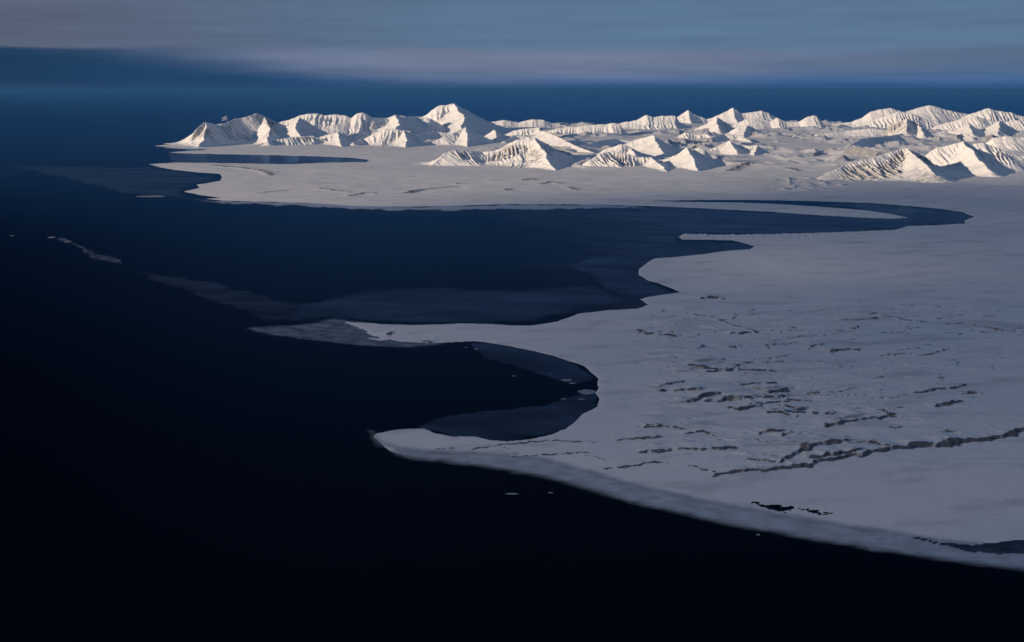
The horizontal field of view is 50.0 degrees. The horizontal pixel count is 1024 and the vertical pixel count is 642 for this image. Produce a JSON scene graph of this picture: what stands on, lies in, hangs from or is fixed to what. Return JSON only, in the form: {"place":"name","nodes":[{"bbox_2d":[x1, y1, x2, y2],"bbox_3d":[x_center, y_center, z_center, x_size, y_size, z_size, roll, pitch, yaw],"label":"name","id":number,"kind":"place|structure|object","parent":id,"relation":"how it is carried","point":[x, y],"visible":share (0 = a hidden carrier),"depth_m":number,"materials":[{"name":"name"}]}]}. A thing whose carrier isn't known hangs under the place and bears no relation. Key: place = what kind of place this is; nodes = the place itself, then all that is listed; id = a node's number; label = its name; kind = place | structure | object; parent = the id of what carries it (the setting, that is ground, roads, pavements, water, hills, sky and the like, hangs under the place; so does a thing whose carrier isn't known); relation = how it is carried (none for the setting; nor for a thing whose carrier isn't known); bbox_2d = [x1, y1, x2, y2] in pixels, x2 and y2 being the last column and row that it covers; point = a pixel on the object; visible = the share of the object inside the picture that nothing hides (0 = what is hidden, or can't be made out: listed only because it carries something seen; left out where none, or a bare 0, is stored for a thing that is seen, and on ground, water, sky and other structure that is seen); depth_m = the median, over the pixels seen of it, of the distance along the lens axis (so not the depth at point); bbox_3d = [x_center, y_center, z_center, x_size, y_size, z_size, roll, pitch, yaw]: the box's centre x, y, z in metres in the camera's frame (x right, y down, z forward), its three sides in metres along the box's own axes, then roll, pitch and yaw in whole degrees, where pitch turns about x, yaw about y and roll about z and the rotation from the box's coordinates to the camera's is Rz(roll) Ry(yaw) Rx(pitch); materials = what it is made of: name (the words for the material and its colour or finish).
{"place":"outdoors","nodes":[
{"label":"outdoors","id":0,"kind":"place"},
{"bbox_2d":[59,238,120,263],"bbox_3d":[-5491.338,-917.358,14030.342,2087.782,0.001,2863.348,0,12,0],"label":"sea ice","id":1,"kind":"structure","parent":0,"point":[106,258],"depth_m":13419.94,"materials":[{"name":"blue ice"}]},
{"bbox_2d":[18,166,208,194],"bbox_3d":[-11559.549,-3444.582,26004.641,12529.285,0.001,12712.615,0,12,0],"label":"sea ice","id":2,"kind":"structure","parent":0,"point":[131,184],"depth_m":25157.57,"materials":[{"name":"blue ice"}]},
{"bbox_2d":[160,113,279,147],"bbox_3d":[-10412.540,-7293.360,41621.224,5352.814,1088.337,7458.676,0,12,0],"label":"mountain","id":3,"kind":"structure","parent":0,"point":[256,128],"depth_m":41384.94,"materials":[{"name":"white snow"}]},
{"bbox_2d":[146,273,303,319],"bbox_3d":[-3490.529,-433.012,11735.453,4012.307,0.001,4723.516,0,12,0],"label":"sea ice","id":4,"kind":"structure","parent":0,"point":[230,297],"depth_m":10828.97,"materials":[{"name":"blue ice"}]},
{"bbox_2d":[169,153,368,162],"bbox_3d":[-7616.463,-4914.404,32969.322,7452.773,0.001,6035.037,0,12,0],"label":"water","id":5,"kind":"structure","parent":0,"point":[203,158],"depth_m":31970.20,"materials":[{"name":"blue liquid"}]},
{"bbox_2d":[254,136,326,145],"bbox_3d":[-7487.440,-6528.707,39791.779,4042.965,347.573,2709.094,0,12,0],"label":"mountain","id":6,"kind":"structure","parent":0,"point":[307,140],"depth_m":39715.60,"materials":[{"name":"white snow"}]},
{"bbox_2d":[272,117,355,139],"bbox_3d":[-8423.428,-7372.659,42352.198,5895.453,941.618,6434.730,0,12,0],"label":"mountain","id":7,"kind":"structure","parent":0,"point":[296,127],"depth_m":42160.77,"materials":[{"name":"white snow"}]},
{"bbox_2d":[319,132,354,146],"bbox_3d":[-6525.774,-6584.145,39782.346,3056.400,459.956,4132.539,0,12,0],"label":"mountain","id":8,"kind":"structure","parent":0,"point":[339,139],"depth_m":40061.46,"materials":[{"name":"white snow"}]},
{"bbox_2d":[251,318,440,346],"bbox_3d":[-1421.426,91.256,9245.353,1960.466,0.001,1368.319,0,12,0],"label":"sea ice","id":9,"kind":"structure","parent":0,"point":[337,330],"depth_m":9182.33,"materials":[{"name":"ice"}]},
{"bbox_2d":[349,136,368,145],"bbox_3d":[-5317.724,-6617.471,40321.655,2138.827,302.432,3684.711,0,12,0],"label":"mountain","id":10,"kind":"structure","parent":0,"point":[360,141],"depth_m":39570.45,"materials":[{"name":"white snow"}]},
{"bbox_2d":[295,112,445,137],"bbox_3d":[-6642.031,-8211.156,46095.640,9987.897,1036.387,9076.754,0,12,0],"label":"mountain","id":11,"kind":"structure","parent":0,"point":[360,125],"depth_m":46671.00,"materials":[{"name":"white snow"}]},
{"bbox_2d":[363,129,429,146],"bbox_3d":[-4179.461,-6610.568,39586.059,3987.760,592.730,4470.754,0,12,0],"label":"mountain","id":12,"kind":"structure","parent":0,"point":[394,137],"depth_m":39759.84,"materials":[{"name":"white snow"}]},
{"bbox_2d":[205,200,640,210],"bbox_3d":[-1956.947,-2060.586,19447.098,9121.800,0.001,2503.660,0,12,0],"label":"sea ice","id":13,"kind":"structure","parent":0,"point":[502,206],"depth_m":19146.18,"materials":[{"name":"ice"}]},
{"bbox_2d":[417,132,450,139],"bbox_3d":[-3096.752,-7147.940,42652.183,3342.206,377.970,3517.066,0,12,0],"label":"mountain","id":14,"kind":"structure","parent":0,"point":[430,135],"depth_m":42818.98,"materials":[{"name":"white snow"}]},
{"bbox_2d":[293,287,623,321],"bbox_3d":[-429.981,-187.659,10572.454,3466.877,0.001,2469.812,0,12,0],"label":"sea ice","id":15,"kind":"structure","parent":0,"point":[441,304],"depth_m":10425.84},
{"bbox_2d":[422,104,504,135],"bbox_3d":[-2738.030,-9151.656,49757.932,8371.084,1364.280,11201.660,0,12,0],"label":"mountain","id":16,"kind":"structure","parent":0,"point":[452,118],"depth_m":49649.54,"materials":[{"name":"white snow"}]},
{"bbox_2d":[428,127,498,146],"bbox_3d":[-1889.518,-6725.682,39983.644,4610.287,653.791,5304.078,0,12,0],"label":"mountain","id":17,"kind":"structure","parent":0,"point":[466,137],"depth_m":39760.23,"materials":[{"name":"white snow"}]},
{"bbox_2d":[414,138,576,169],"bbox_3d":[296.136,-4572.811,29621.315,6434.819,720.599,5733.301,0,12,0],"label":"mountain","id":18,"kind":"structure","parent":0,"point":[530,153],"depth_m":29276.77,"materials":[{"name":"white snow"}]},
{"bbox_2d":[484,129,506,141],"bbox_3d":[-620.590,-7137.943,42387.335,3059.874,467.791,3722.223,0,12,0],"label":"mountain","id":19,"kind":"structure","parent":0,"point":[495,135],"depth_m":42182.41,"materials":[{"name":"white snow"}]},
{"bbox_2d":[419,393,596,440],"bbox_3d":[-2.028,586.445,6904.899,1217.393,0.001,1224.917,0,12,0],"label":"sea ice","id":20,"kind":"structure","parent":0,"point":[499,425],"depth_m":6753.83,"materials":[{"name":"blue ice"}]},
{"bbox_2d":[0,93,1023,641],"bbox_3d":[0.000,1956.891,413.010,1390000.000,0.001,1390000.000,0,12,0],"label":"sea","id":21,"kind":"structure","parent":0,"point":[180,465],"depth_m":6299.69,"materials":[{"name":"liquid"}]},
{"bbox_2d":[578,389,595,394],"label":"ice floe","id":22,"kind":"object","parent":21,"relation":"on","point":[585,391],"visible":1,"depth_m":7420.39,"materials":[{"name":"white ice"}]},
{"bbox_2d":[823,204,905,212],"bbox_3d":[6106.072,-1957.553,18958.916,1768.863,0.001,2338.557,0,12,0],"label":"sea ice","id":23,"kind":"structure","parent":21,"relation":"on","point":[892,210],"depth_m":18824.88,"materials":[{"name":"ice"}]},
{"bbox_2d":[0,0,1023,92],"label":"sky","id":24,"kind":"structure","parent":0,"point":[47,46],"materials":[{"name":"blue"}]},
{"bbox_2d":[501,136,528,142],"bbox_3d":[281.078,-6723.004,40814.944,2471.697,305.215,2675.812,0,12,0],"label":"mountain","id":25,"kind":"structure","parent":0,"point":[511,139],"depth_m":41005.19,"materials":[{"name":"white snow"}]},
{"bbox_2d":[493,119,568,127],"bbox_3d":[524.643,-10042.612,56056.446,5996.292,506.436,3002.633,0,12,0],"label":"mountain","id":26,"kind":"structure","parent":0,"point":[533,123],"depth_m":55911.12,"materials":[{"name":"white snow"}]},
{"bbox_2d":[470,343,593,382],"bbox_3d":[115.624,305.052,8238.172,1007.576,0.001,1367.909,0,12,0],"label":"sea ice","id":27,"kind":"structure","parent":0,"point":[557,368],"depth_m":8242.66,"materials":[{"name":"blue ice"}]},
{"bbox_2d":[504,127,559,137],"bbox_3d":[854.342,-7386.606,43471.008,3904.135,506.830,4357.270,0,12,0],"label":"mountain","id":28,"kind":"structure","parent":0,"point":[529,131],"depth_m":44039.62,"materials":[{"name":"white snow"}]},
{"bbox_2d":[530,131,593,152],"bbox_3d":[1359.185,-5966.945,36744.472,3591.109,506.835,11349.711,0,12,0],"label":"mountain","id":29,"kind":"structure","parent":0,"point":[550,139],"depth_m":37796.62,"materials":[{"name":"white snow"}]},
{"bbox_2d":[150,120,1023,544],"bbox_3d":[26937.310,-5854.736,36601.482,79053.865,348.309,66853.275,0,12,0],"label":"snow plain","id":30,"kind":"structure","parent":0,"point":[870,380],"depth_m":9039.88,"materials":[{"name":"white snow"}]},
{"bbox_2d":[548,123,630,135],"bbox_3d":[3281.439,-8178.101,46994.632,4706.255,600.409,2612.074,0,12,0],"label":"mountain","id":31,"kind":"structure","parent":0,"point":[611,128],"depth_m":46918.81,"materials":[{"name":"white snow"}]},
{"bbox_2d":[580,139,631,147],"bbox_3d":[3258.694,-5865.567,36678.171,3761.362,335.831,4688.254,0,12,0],"label":"mountain","id":32,"kind":"structure","parent":0,"point":[597,144],"depth_m":37026.38,"materials":[{"name":"white snow"}]},
{"bbox_2d":[582,151,669,171],"bbox_3d":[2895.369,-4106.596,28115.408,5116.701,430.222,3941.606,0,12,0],"label":"mountain","id":33,"kind":"structure","parent":0,"point":[614,159],"depth_m":28299.98,"materials":[{"name":"white snow"}]},
{"bbox_2d":[596,144,657,158],"bbox_3d":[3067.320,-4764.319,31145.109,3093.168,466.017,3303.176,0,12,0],"label":"mountain","id":34,"kind":"structure","parent":0,"point":[621,148],"depth_m":31302.27,"materials":[{"name":"white snow"}]},
{"bbox_2d":[623,135,682,155],"bbox_3d":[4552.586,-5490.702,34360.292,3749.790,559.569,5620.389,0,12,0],"label":"mountain","id":35,"kind":"structure","parent":0,"point":[653,145],"depth_m":34635.05,"materials":[{"name":"white snow"}]},
{"bbox_2d":[619,115,691,129],"bbox_3d":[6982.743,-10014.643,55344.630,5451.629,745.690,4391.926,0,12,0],"label":"mountain","id":36,"kind":"structure","parent":0,"point":[651,122],"depth_m":55047.75,"materials":[{"name":"white snow"}]},
{"bbox_2d":[569,242,753,294],"bbox_3d":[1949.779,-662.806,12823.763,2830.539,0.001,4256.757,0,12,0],"label":"sea ice","id":37,"kind":"structure","parent":0,"point":[613,272],"depth_m":12879.97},
{"bbox_2d":[658,147,715,170],"bbox_3d":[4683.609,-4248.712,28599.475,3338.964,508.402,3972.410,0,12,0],"label":"mountain","id":38,"kind":"structure","parent":0,"point":[698,159],"depth_m":28584.24,"materials":[{"name":"white snow"}]},
{"bbox_2d":[677,110,707,123],"bbox_3d":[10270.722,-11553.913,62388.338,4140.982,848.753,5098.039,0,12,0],"label":"mountain","id":39,"kind":"structure","parent":0,"point":[687,116],"depth_m":62176.70,"materials":[{"name":"white snow"}]},
{"bbox_2d":[676,132,711,138],"bbox_3d":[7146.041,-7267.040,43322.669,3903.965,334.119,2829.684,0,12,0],"label":"mountain","id":40,"kind":"structure","parent":0,"point":[690,135],"depth_m":43688.75,"materials":[{"name":"white snow"}]},
{"bbox_2d":[392,446,1023,568],"bbox_3d":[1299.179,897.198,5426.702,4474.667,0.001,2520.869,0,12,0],"label":"sea ice","id":41,"kind":"structure","parent":0,"point":[874,539],"depth_m":5273.39,"materials":[{"name":"grey ice"}]},
{"bbox_2d":[694,117,734,133],"bbox_3d":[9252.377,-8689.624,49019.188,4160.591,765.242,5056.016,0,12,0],"label":"mountain","id":42,"kind":"structure","parent":0,"point":[717,125],"depth_m":49043.73,"materials":[{"name":"white snow"}]},
{"bbox_2d":[705,134,753,142],"bbox_3d":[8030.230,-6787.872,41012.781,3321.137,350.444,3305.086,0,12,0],"label":"mountain","id":43,"kind":"structure","parent":0,"point":[721,137],"depth_m":41274.78,"materials":[{"name":"white snow"}]},
{"bbox_2d":[710,141,766,155],"bbox_3d":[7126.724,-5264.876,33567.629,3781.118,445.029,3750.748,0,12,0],"label":"mountain","id":44,"kind":"structure","parent":0,"point":[728,148],"depth_m":33649.43,"materials":[{"name":"white snow"}]},
{"bbox_2d":[707,108,775,123],"bbox_3d":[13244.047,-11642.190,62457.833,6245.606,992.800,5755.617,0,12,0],"label":"mountain","id":45,"kind":"structure","parent":0,"point":[731,116],"depth_m":62184.29,"materials":[{"name":"white snow"}]},
{"bbox_2d":[725,125,761,137],"bbox_3d":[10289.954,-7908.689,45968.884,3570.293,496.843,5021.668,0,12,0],"label":"mountain","id":46,"kind":"structure","parent":0,"point":[745,131],"depth_m":46765.59,"materials":[{"name":"white snow"}]},
{"bbox_2d":[732,115,824,128],"bbox_3d":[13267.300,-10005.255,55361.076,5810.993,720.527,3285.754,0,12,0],"label":"mountain","id":47,"kind":"structure","parent":0,"point":[760,123],"depth_m":55168.78,"materials":[{"name":"white snow"}]},
{"bbox_2d":[613,203,970,257],"bbox_3d":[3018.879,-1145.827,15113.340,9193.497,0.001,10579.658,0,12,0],"label":"sea ice","id":48,"kind":"structure","parent":0,"point":[660,226],"depth_m":16846.83,"materials":[{"name":"blue ice"}]},
{"bbox_2d":[814,128,886,136],"bbox_3d":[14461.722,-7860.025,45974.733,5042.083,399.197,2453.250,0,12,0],"label":"mountain","id":49,"kind":"structure","parent":0,"point":[869,132],"depth_m":45858.10,"materials":[{"name":"white snow"}]},
{"bbox_2d":[832,108,906,124],"bbox_3d":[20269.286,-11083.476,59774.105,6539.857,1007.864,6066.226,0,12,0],"label":"mountain","id":50,"kind":"structure","parent":0,"point":[872,115],"depth_m":59678.19,"materials":[{"name":"white snow"}]},
{"bbox_2d":[838,134,902,149],"bbox_3d":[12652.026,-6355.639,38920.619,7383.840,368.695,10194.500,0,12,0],"label":"mountain","id":51,"kind":"structure","parent":0,"point":[867,142],"depth_m":37625.09,"materials":[{"name":"white snow"}]},
{"bbox_2d":[816,148,970,182],"bbox_3d":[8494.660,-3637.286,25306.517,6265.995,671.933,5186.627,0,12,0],"label":"mountain","id":52,"kind":"structure","parent":0,"point":[904,164],"depth_m":24705.74,"materials":[{"name":"white snow"}]},
{"bbox_2d":[849,112,943,128],"bbox_3d":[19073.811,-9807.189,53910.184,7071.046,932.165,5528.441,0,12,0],"label":"mountain","id":53,"kind":"structure","parent":0,"point":[886,121],"depth_m":53787.80,"materials":[{"name":"white snow"}]},
{"bbox_2d":[880,119,930,138],"bbox_3d":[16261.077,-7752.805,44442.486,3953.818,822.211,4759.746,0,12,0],"label":"mountain","id":54,"kind":"structure","parent":0,"point":[908,127],"depth_m":44408.14,"materials":[{"name":"white snow"}]},
{"bbox_2d":[906,105,968,122],"bbox_3d":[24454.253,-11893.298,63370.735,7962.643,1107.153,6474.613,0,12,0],"label":"mountain","id":55,"kind":"structure","parent":0,"point":[934,113],"depth_m":62932.62,"materials":[{"name":"white snow"}]},
{"bbox_2d":[927,130,978,141],"bbox_3d":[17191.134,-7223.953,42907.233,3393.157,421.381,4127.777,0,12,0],"label":"mountain","id":56,"kind":"structure","parent":0,"point":[967,137],"depth_m":43332.42,"materials":[{"name":"white snow"}]},
{"bbox_2d":[913,537,1023,553],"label":"sea ice","id":57,"kind":"structure","parent":0,"point":[1012,546],"depth_m":4903.55,"materials":[{"name":"grey ice"}]},
{"bbox_2d":[925,141,1023,176],"bbox_3d":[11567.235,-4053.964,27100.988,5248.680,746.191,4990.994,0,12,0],"label":"mountain","id":58,"kind":"structure","parent":0,"point":[981,159],"depth_m":26933.80,"materials":[{"name":"white snow"}]},
{"bbox_2d":[930,116,1023,130],"bbox_3d":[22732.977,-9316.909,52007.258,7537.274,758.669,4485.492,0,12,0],"label":"mountain","id":59,"kind":"structure","parent":0,"point":[980,122],"depth_m":51864.71,"materials":[{"name":"white snow"}]},
{"bbox_2d":[955,121,1023,136],"bbox_3d":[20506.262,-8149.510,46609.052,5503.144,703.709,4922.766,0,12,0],"label":"mountain","id":60,"kind":"structure","parent":0,"point":[999,129],"depth_m":46217.94,"materials":[{"name":"white snow"}]},
{"bbox_2d":[959,108,1023,121],"bbox_3d":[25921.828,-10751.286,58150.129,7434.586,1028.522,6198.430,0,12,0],"label":"mountain","id":61,"kind":"structure","parent":0,"point":[992,114],"depth_m":58057.84,"materials":[{"name":"white snow"}]},
{"bbox_2d":[985,136,1023,151],"bbox_3d":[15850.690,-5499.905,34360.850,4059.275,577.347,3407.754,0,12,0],"label":"mountain","id":62,"kind":"structure","parent":0,"point":[1008,143],"depth_m":34174.07,"materials":[{"name":"white snow"}]}
]}

